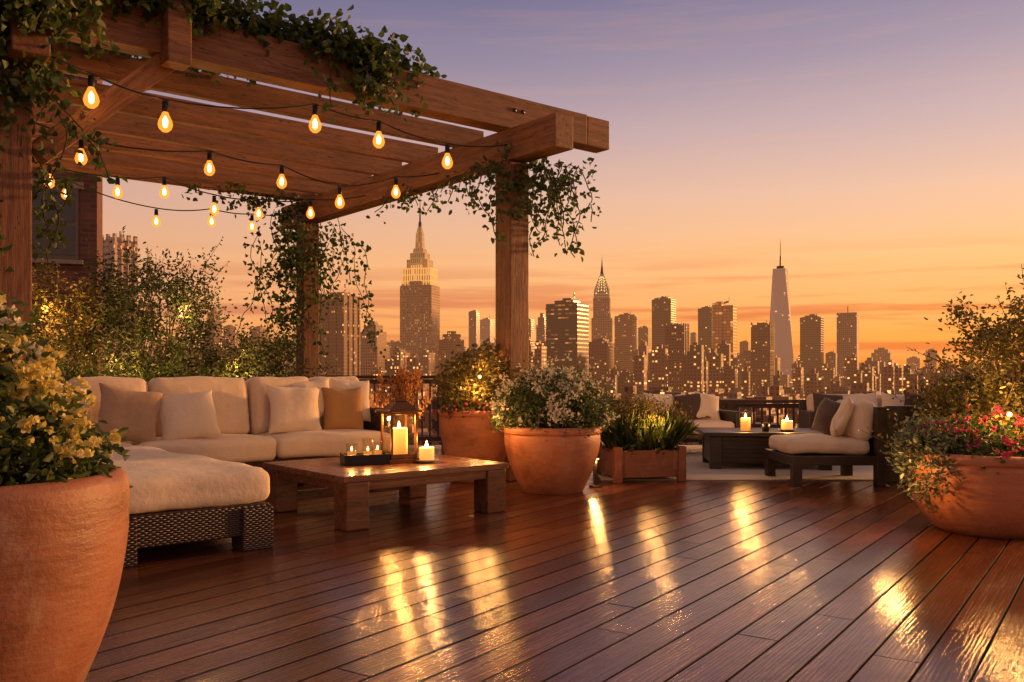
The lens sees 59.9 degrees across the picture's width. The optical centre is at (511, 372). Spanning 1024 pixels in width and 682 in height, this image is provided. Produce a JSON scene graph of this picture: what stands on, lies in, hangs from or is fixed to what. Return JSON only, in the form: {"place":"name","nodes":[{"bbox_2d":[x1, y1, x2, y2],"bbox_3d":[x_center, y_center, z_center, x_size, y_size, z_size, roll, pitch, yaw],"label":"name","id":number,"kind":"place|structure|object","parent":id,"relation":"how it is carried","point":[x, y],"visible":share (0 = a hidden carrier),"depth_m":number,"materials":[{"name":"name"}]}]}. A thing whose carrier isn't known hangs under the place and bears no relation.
{"place":"outdoors","nodes":[
{"label":"outdoors","id":0,"kind":"place"},
{"bbox_2d":[32,258,61,338],"bbox_3d":[-7.538,-0.545,12.641,2.094,2.704,1.759,0,0,29],"label":"ornamental tree","id":1,"kind":"object","parent":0,"point":[40,300],"visible":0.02,"depth_m":12.85,"materials":[{"name":"green plant"}]},
{"bbox_2d":[32,76,102,373],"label":"walls","id":2,"kind":"structure","parent":0,"point":[90,216],"depth_m":25.23,"materials":[{"name":"brick"}]},
{"bbox_2d":[32,186,78,259],"bbox_3d":[-12.853,-4.200,24.924,1.250,2.000,0.100,0,0,-22],"label":"window frame","id":3,"kind":"object","parent":2,"relation":"attached to","point":[75,224],"visible":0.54,"depth_m":25.07,"materials":[{"name":"grey metal"}]},
{"bbox_2d":[32,224,73,254],"bbox_3d":[-12.830,-3.730,24.866,1.050,0.820,0.020,0,0,-22],"label":"window pane","id":4,"kind":"object","parent":3,"relation":"in","point":[67,233],"visible":0.71,"depth_m":24.89,"materials":[{"name":"grey glass"}]},
{"bbox_2d":[32,191,73,221],"bbox_3d":[-12.830,-4.670,24.866,1.050,0.820,0.020,0,0,-22],"label":"window pane top","id":5,"kind":"object","parent":3,"relation":"in","point":[67,214],"depth_m":24.89,"materials":[{"name":"grey glass"}]},
{"bbox_2d":[32,323,78,358],"bbox_3d":[-12.853,-0.400,24.924,1.250,2.000,0.100,0,0,-22],"label":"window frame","id":6,"kind":"object","parent":2,"relation":"attached to","point":[55,326],"depth_m":24.90,"materials":[{"name":"brown"}]},
{"bbox_2d":[37,316,76,322],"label":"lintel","id":7,"kind":"structure","parent":2,"relation":"attached to","point":[58,320],"depth_m":24.91,"materials":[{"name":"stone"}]},
{"bbox_2d":[32,258,82,264],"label":"sill","id":8,"kind":"structure","parent":2,"relation":"attached to","point":[67,261],"depth_m":24.83,"materials":[{"name":"stone"}]},
{"bbox_2d":[32,179,82,189],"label":"lintel","id":9,"kind":"structure","parent":2,"relation":"attached to","point":[75,186],"depth_m":25.06,"materials":[{"name":"stone"}]},
{"bbox_2d":[84,445,1023,681],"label":"wooden deck","id":10,"kind":"structure","parent":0,"point":[741,581],"depth_m":4.82,"materials":[{"name":"brown wood"}]},
{"bbox_2d":[0,463,129,681],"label":"terracotta pot","id":11,"kind":"object","parent":10,"relation":"on","point":[63,545],"visible":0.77,"depth_m":2.78,"materials":[{"name":"ceramic"}]},
{"bbox_2d":[0,290,133,487],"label":"flowering shrub","id":12,"kind":"object","parent":11,"relation":"in","point":[43,427],"visible":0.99,"depth_m":2.97,"materials":[{"name":"green plant"}]},
{"bbox_2d":[33,328,157,381],"bbox_3d":[-6.054,0.362,11.638,3.278,1.938,1.589,0,0,0],"label":"shrub","id":13,"kind":"object","parent":10,"relation":"on","point":[70,372],"visible":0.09,"depth_m":11.43,"materials":[{"name":"green plant"}]},
{"bbox_2d":[97,335,287,381],"bbox_3d":[-4.508,0.404,12.247,2.917,1.860,1.632,0,0,0],"label":"shrub","id":14,"kind":"object","parent":10,"relation":"on","point":[171,366],"visible":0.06,"depth_m":12.07,"materials":[{"name":"green plant"}]},
{"bbox_2d":[55,375,400,567],"bbox_3d":[-2.190,0.613,8.090,3.996,1.175,3.780,0,0,-40],"label":"sectional sofa","id":15,"kind":"object","parent":10,"relation":"on","point":[201,449],"visible":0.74,"depth_m":8.57,"materials":[{"name":"fabric"}]},
{"bbox_2d":[0,0,608,480],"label":"pergola","id":16,"kind":"object","parent":10,"relation":"on","point":[172,48],"visible":0.81,"depth_m":9.81,"materials":[{"name":"brown wood"}]},
{"bbox_2d":[0,30,127,271],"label":"climbing vine","id":17,"kind":"object","parent":16,"relation":"attached to","point":[53,76],"visible":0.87,"depth_m":6.92,"materials":[{"name":"green plant"}]},
{"bbox_2d":[32,175,306,231],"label":"string lights","id":18,"kind":"object","parent":16,"relation":"hanging from","point":[156,222],"visible":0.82,"depth_m":12.43,"materials":[{"name":"yellow glass"}]},
{"bbox_2d":[32,162,364,219],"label":"string lights","id":19,"kind":"object","parent":16,"relation":"hanging from","point":[117,192],"visible":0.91,"depth_m":11.07,"materials":[{"name":"yellow glass"}]},
{"bbox_2d":[0,0,446,122],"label":"climbing vine","id":20,"kind":"object","parent":16,"relation":"attached to","point":[348,46],"visible":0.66,"depth_m":8.13,"materials":[{"name":"green plant"}]},
{"bbox_2d":[36,123,438,208],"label":"string lights","id":21,"kind":"object","parent":16,"relation":"hanging from","point":[209,170],"visible":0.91,"depth_m":9.82,"materials":[{"name":"yellow glass"}]},
{"bbox_2d":[51,55,507,168],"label":"string lights","id":22,"kind":"object","parent":16,"relation":"hanging from","point":[91,100],"visible":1,"depth_m":7.75,"materials":[{"name":"yellow glass"}]},
{"bbox_2d":[181,177,385,357],"bbox_3d":[-3.539,-1.630,13.813,3.054,2.854,1.867,0,0,-17],"label":"climbing vine","id":23,"kind":"object","parent":16,"relation":"attached to","point":[294,259],"visible":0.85,"depth_m":13.60,"materials":[{"name":"green plant"}]},
{"bbox_2d":[366,140,601,261],"bbox_3d":[-0.709,-1.998,10.628,3.686,1.466,1.512,0,0,35],"label":"climbing vine","id":24,"kind":"object","parent":16,"relation":"attached to","point":[554,190],"visible":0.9,"depth_m":9.88,"materials":[{"name":"green plant"}]},
{"bbox_2d":[88,375,545,445],"bbox_3d":[-5.175,0.620,14.600,11.590,1.160,0.140,0,0,0],"label":"deck railing","id":25,"kind":"object","parent":10,"relation":"on","point":[372,379],"visible":0.01,"depth_m":14.57,"materials":[{"name":"brown metal"}]},
{"bbox_2d":[262,452,508,531],"bbox_3d":[-1.103,0.990,7.740,1.620,0.419,1.429,0,0,-40],"label":"coffee table","id":26,"kind":"object","parent":10,"relation":"on","point":[349,488],"visible":0.87,"depth_m":7.41,"materials":[{"name":"brown wood"}]},
{"bbox_2d":[340,445,389,465],"bbox_3d":[-1.270,0.667,7.650,0.384,0.222,0.276,0,0,-20],"label":"serving tray","id":27,"kind":"object","parent":26,"relation":"on","point":[374,457],"visible":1,"depth_m":7.55,"materials":[{"name":"black wood"}]},
{"bbox_2d":[377,388,420,463],"bbox_3d":[-0.990,0.455,7.780,0.300,0.651,0.300,0,0,-30],"label":"candle lantern","id":28,"kind":"object","parent":26,"relation":"on","point":[399,453],"visible":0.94,"depth_m":7.71,"materials":[{"name":"brown metal"}]},
{"bbox_2d":[369,362,432,426],"bbox_3d":[-0.989,0.338,8.149,0.513,0.885,0.489,0,0,45],"label":"dried flower vase","id":29,"kind":"object","parent":26,"relation":"on","point":[405,379],"visible":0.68,"depth_m":8.09,"materials":[{"name":"orange plant"}]},
{"bbox_2d":[416,440,437,462],"bbox_3d":[-0.745,0.683,7.750,0.205,0.194,0.205,0,0,0],"label":"candle","id":30,"kind":"object","parent":26,"relation":"on","point":[426,453],"visible":1,"depth_m":7.69,"materials":[{"name":"yellow wax"}]},
{"bbox_2d":[437,409,506,482],"bbox_3d":[-0.400,0.803,9.950,0.878,0.793,0.883,0,0,-25],"label":"terracotta pot","id":31,"kind":"object","parent":10,"relation":"on","point":[469,436],"visible":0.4,"depth_m":9.59,"materials":[{"name":"ceramic"}]},
{"bbox_2d":[430,338,530,418],"bbox_3d":[-0.351,0.085,9.946,1.135,0.976,1.085,0,0,0],"label":"golden shrub","id":32,"kind":"object","parent":31,"relation":"in","point":[456,383],"visible":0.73,"depth_m":9.71,"materials":[{"name":"green plant"}]},
{"bbox_2d":[503,424,601,494],"bbox_3d":[0.410,0.867,9.050,1.006,0.666,1.014,0,0,33],"label":"terracotta pot","id":33,"kind":"object","parent":10,"relation":"on","point":[557,463],"visible":0.81,"depth_m":8.67,"materials":[{"name":"ceramic"}]},
{"bbox_2d":[482,353,620,440],"bbox_3d":[0.403,0.245,9.029,1.418,0.894,1.257,0,0,0],"label":"white flower plant","id":34,"kind":"object","parent":33,"relation":"in","point":[560,398],"visible":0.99,"depth_m":8.79,"materials":[{"name":"green plant"}]},
{"bbox_2d":[589,453,601,487],"bbox_3d":[0.880,1.022,9.350,0.140,0.355,0.140,0,0,0],"label":"path light","id":35,"kind":"object","parent":10,"relation":"on","point":[595,485],"visible":0.84,"depth_m":9.34,"materials":[{"name":"black metal"}]},
{"bbox_2d":[593,442,685,482],"bbox_3d":[1.440,1.005,10.150,0.830,0.390,0.830,0,0,-12],"label":"square planter","id":36,"kind":"object","parent":10,"relation":"on","point":[618,464],"visible":0.73,"depth_m":9.79,"materials":[{"name":"wood"}]},
{"bbox_2d":[598,452,872,479],"bbox_3d":[3.100,1.192,11.600,4.200,0.012,3.400,0,0,0],"label":"outdoor rug","id":37,"kind":"object","parent":10,"relation":"on","point":[697,468],"visible":0.21,"depth_m":10.49,"materials":[{"name":"fabric"}]},
{"bbox_2d":[622,390,740,442],"bbox_3d":[2.463,0.728,12.958,1.500,0.944,0.875,0,0,-12],"label":"lounge sofa","id":38,"kind":"object","parent":37,"relation":"on","point":[707,412],"visible":0.41,"depth_m":13.00,"materials":[{"name":"beige fabric"}]},
{"bbox_2d":[696,427,831,469],"bbox_3d":[3.220,0.959,11.350,1.620,0.455,1.020,0,0,6],"label":"lounge table","id":39,"kind":"object","parent":37,"relation":"on","point":[720,446],"visible":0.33,"depth_m":10.96,"materials":[{"name":"brown wood"}]},
{"bbox_2d":[741,413,749,430],"bbox_3d":[2.930,0.580,11.150,0.160,0.300,0.160,0,0,0],"label":"hurricane candle","id":40,"kind":"object","parent":39,"relation":"on","point":[745,423],"visible":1,"depth_m":11.10,"materials":[{"name":"yellow wax"}]},
{"bbox_2d":[762,423,769,431],"bbox_3d":[3.170,0.680,11.100,0.100,0.100,0.100,0,0,0],"label":"dark cup","id":41,"kind":"object","parent":39,"relation":"on","point":[765,427],"visible":1,"depth_m":11.06,"materials":[{"name":"black metal"}]},
{"bbox_2d":[778,417,795,431],"bbox_3d":[3.450,0.633,11.150,0.217,0.194,0.217,0,0,0],"label":"candle","id":42,"kind":"object","parent":39,"relation":"on","point":[787,425],"visible":1,"depth_m":11.09,"materials":[{"name":"wax"}]},
{"bbox_2d":[563,400,1023,427],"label":"deck railing","id":43,"kind":"object","parent":10,"relation":"on","point":[731,405],"visible":0.05,"depth_m":14.57,"materials":[{"name":"brown metal"}]},
{"bbox_2d":[765,396,886,486],"bbox_3d":[3.444,0.722,9.867,1.022,0.956,0.970,0,0,-2],"label":"lounge armchair","id":44,"kind":"object","parent":10,"relation":"on","point":[843,442],"visible":0.99,"depth_m":9.50,"materials":[{"name":"beige fabric"}]},
{"bbox_2d":[798,391,931,427],"bbox_3d":[5.208,0.726,12.863,1.900,0.949,0.875,0,0,8],"label":"lounge sofa","id":45,"kind":"object","parent":10,"relation":"on","point":[808,407],"visible":0.3,"depth_m":12.95,"materials":[{"name":"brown wood"}]},
{"bbox_2d":[884,406,960,482],"bbox_3d":[4.550,0.780,9.750,0.900,0.840,0.100,0,0,0],"label":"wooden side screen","id":46,"kind":"object","parent":10,"relation":"on","point":[900,412],"visible":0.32,"depth_m":9.70,"materials":[{"name":"brown wood"}]},
{"bbox_2d":[857,345,1023,486],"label":"shrub","id":47,"kind":"object","parent":10,"relation":"on","point":[952,405],"visible":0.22,"depth_m":8.46,"materials":[{"name":"green plant"}]},
{"bbox_2d":[884,351,1023,418],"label":"shrub","id":48,"kind":"object","parent":10,"relation":"on","point":[967,377],"visible":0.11,"depth_m":12.58,"materials":[{"name":"green plant"}]},
{"bbox_2d":[893,264,1023,442],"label":"ornamental tree","id":49,"kind":"object","parent":10,"relation":"on","point":[1000,332],"visible":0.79,"depth_m":8.47,"materials":[{"name":"green plant"}]},
{"bbox_2d":[902,447,1023,538],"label":"terracotta pot","id":50,"kind":"object","parent":10,"relation":"on","point":[987,502],"visible":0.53,"depth_m":6.32,"materials":[{"name":"ceramic"}]},
{"bbox_2d":[882,404,1023,512],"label":"mixed flower planting","id":51,"kind":"object","parent":50,"relation":"in","point":[964,435],"visible":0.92,"depth_m":6.50,"materials":[{"name":"green plant"}]},
{"bbox_2d":[103,0,1023,368],"label":"sky","id":52,"kind":"structure","parent":0,"point":[881,142],"materials":[{"name":"orange"}]},
{"bbox_2d":[139,337,1021,444],"bbox_3d":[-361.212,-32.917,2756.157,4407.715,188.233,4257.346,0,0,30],"label":"distant city buildings","id":53,"kind":"structure","parent":0,"point":[720,371],"depth_m":901.41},
{"bbox_2d":[588,389,699,453],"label":"ornamental grass","id":54,"kind":"object","parent":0,"point":[637,427],"depth_m":9.81,"materials":[{"name":"green plant"}]},
{"bbox_2d":[871,348,893,366],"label":"office tower","id":55,"kind":"structure","parent":0,"point":[883,355],"depth_m":1987.37,"materials":[{"name":"brown concrete"}]},
{"bbox_2d":[906,356,920,373],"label":"office tower","id":56,"kind":"structure","parent":0,"point":[912,361],"depth_m":2488.86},
{"label":"ground","id":57,"kind":"structure","parent":0,"visible":0},
{"bbox_2d":[103,231,137,373],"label":"office tower","id":58,"kind":"structure","parent":57,"relation":"on","point":[114,245],"depth_m":493.17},
{"bbox_2d":[203,308,223,361],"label":"office tower","id":59,"kind":"structure","parent":57,"relation":"on","point":[213,331],"depth_m":1194.82,"materials":[{"name":"brown concrete"}]},
{"bbox_2d":[223,325,234,347],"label":"office tower","id":60,"kind":"structure","parent":57,"relation":"on","point":[230,328],"depth_m":1495.65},
{"bbox_2d":[249,326,267,367],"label":"office tower","id":61,"kind":"structure","parent":57,"relation":"on","point":[260,329],"depth_m":1293.41,"materials":[{"name":"brown concrete"}]},
{"bbox_2d":[273,341,286,373],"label":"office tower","id":62,"kind":"structure","parent":57,"relation":"on","point":[280,357],"depth_m":1297.76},
{"bbox_2d":[319,287,359,374],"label":"office tower","id":63,"kind":"structure","parent":57,"relation":"on","point":[341,329],"depth_m":890.73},
{"bbox_2d":[360,321,389,387],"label":"office tower","id":64,"kind":"structure","parent":57,"relation":"on","point":[370,359],"depth_m":1091.33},
{"bbox_2d":[391,341,399,355],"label":"office tower","id":65,"kind":"structure","parent":57,"relation":"on","point":[395,344],"depth_m":1495.95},
{"bbox_2d":[399,213,439,374],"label":"art deco skyscraper","id":66,"kind":"structure","parent":57,"relation":"on","point":[419,309],"depth_m":1284.13,"materials":[{"name":"stone"}]},
{"bbox_2d":[438,331,465,374],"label":"office tower","id":67,"kind":"structure","parent":57,"relation":"on","point":[450,341],"depth_m":1291.35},
{"bbox_2d":[468,309,479,353],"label":"office tower","id":68,"kind":"structure","parent":57,"relation":"on","point":[474,326],"depth_m":1694.34,"materials":[{"name":"brown concrete"}]},
{"bbox_2d":[480,315,494,349],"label":"office tower","id":69,"kind":"structure","parent":57,"relation":"on","point":[487,328],"depth_m":1992.71,"materials":[{"name":"brown concrete"}]},
{"bbox_2d":[529,317,534,344],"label":"office tower","id":70,"kind":"structure","parent":57,"relation":"on","point":[531,328],"depth_m":1592.01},
{"bbox_2d":[529,337,534,356],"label":"office tower","id":71,"kind":"structure","parent":57,"relation":"on","point":[531,347],"depth_m":1094.92,"materials":[{"name":"beige concrete"}]},
{"bbox_2d":[535,313,545,345],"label":"office tower","id":72,"kind":"structure","parent":57,"relation":"on","point":[541,331],"depth_m":1445.74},
{"bbox_2d":[545,292,588,381],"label":"office tower","id":73,"kind":"structure","parent":57,"relation":"on","point":[567,325],"depth_m":889.12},
{"bbox_2d":[589,336,614,392],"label":"office tower","id":74,"kind":"structure","parent":57,"relation":"on","point":[601,355],"depth_m":991.54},
{"bbox_2d":[591,262,614,366],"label":"crown spire skyscraper","id":75,"kind":"structure","parent":57,"relation":"on","point":[601,323],"depth_m":1387.63,"materials":[{"name":"stone"}]},
{"bbox_2d":[596,276,608,293],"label":"crown windows","id":76,"kind":"structure","parent":75,"relation":"in","point":[600,276],"depth_m":1391.98,"materials":[{"name":"yellow glass"}]},
{"bbox_2d":[614,311,638,371],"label":"office tower","id":77,"kind":"structure","parent":57,"relation":"on","point":[626,334],"depth_m":1489.42,"materials":[{"name":"brown concrete"}]},
{"bbox_2d":[638,326,650,348],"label":"office tower","id":78,"kind":"structure","parent":57,"relation":"on","point":[644,333],"depth_m":1793.13,"materials":[{"name":"brown concrete"}]},
{"bbox_2d":[651,296,675,348],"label":"office tower","id":79,"kind":"structure","parent":57,"relation":"on","point":[663,310],"depth_m":1490.59,"materials":[{"name":"brown glass"}]},
{"bbox_2d":[665,323,689,391],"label":"office tower","id":80,"kind":"structure","parent":57,"relation":"on","point":[677,340],"depth_m":992.85,"materials":[{"name":"brown concrete"}]},
{"bbox_2d":[690,332,696,344],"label":"office tower","id":81,"kind":"structure","parent":57,"relation":"on","point":[693,336],"depth_m":1996.42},
{"bbox_2d":[698,305,711,357],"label":"office tower","id":82,"kind":"structure","parent":57,"relation":"on","point":[705,326],"depth_m":1491.66,"materials":[{"name":"brown glass"}]},
{"bbox_2d":[712,298,737,357],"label":"office tower","id":83,"kind":"structure","parent":57,"relation":"on","point":[724,321],"depth_m":1191.93,"materials":[{"name":"gold metal"}]},
{"bbox_2d":[739,340,749,352],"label":"office tower","id":84,"kind":"structure","parent":57,"relation":"on","point":[744,344],"depth_m":1794.79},
{"bbox_2d":[751,320,773,394],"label":"office tower","id":85,"kind":"structure","parent":57,"relation":"on","point":[762,348],"depth_m":1093.63,"materials":[{"name":"brown concrete"}]},
{"bbox_2d":[770,241,792,381],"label":"glass obelisk skyscraper","id":86,"kind":"structure","parent":57,"relation":"on","point":[780,314],"depth_m":2180.37,"materials":[{"name":"glass"}]},
{"bbox_2d":[800,313,823,382],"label":"office tower","id":87,"kind":"structure","parent":57,"relation":"on","point":[811,340],"depth_m":1489.68,"materials":[{"name":"brown glass"}]},
{"bbox_2d":[826,350,836,375],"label":"office tower","id":88,"kind":"structure","parent":57,"relation":"on","point":[831,359],"depth_m":1494.77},
{"bbox_2d":[837,306,858,384],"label":"office tower","id":89,"kind":"structure","parent":57,"relation":"on","point":[847,334],"depth_m":1590.20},
{"bbox_2d":[926,349,936,368],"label":"office tower","id":90,"kind":"structure","parent":57,"relation":"on","point":[933,362],"depth_m":2289.91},
{"bbox_3d":[-6.200,0.900,12.900,6.460,0.550,0.820,0,0,0],"label":"long wooden planter","id":91,"kind":"object","parent":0,"visible":0},
{"bbox_2d":[32,252,126,377],"bbox_3d":[-6.343,-0.429,12.448,1.809,2.473,1.649,0,0,0],"label":"ornamental tree","id":92,"kind":"object","parent":91,"relation":"in","point":[61,310],"visible":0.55,"depth_m":12.28,"materials":[{"name":"green plant"}]},
{"bbox_2d":[57,226,233,377],"bbox_3d":[-5.269,-0.613,12.742,2.609,2.842,2.073,0,0,0],"label":"ornamental tree","id":93,"kind":"object","parent":91,"relation":"on","point":[145,328],"visible":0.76,"depth_m":12.49,"materials":[{"name":"green plant"}]},
{"bbox_2d":[167,310,336,380],"bbox_3d":[-3.801,-0.062,12.924,2.470,1.755,1.544,0,0,0],"label":"shrub","id":94,"kind":"object","parent":91,"relation":"in","point":[261,361],"visible":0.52,"depth_m":12.87,"materials":[{"name":"green plant"}]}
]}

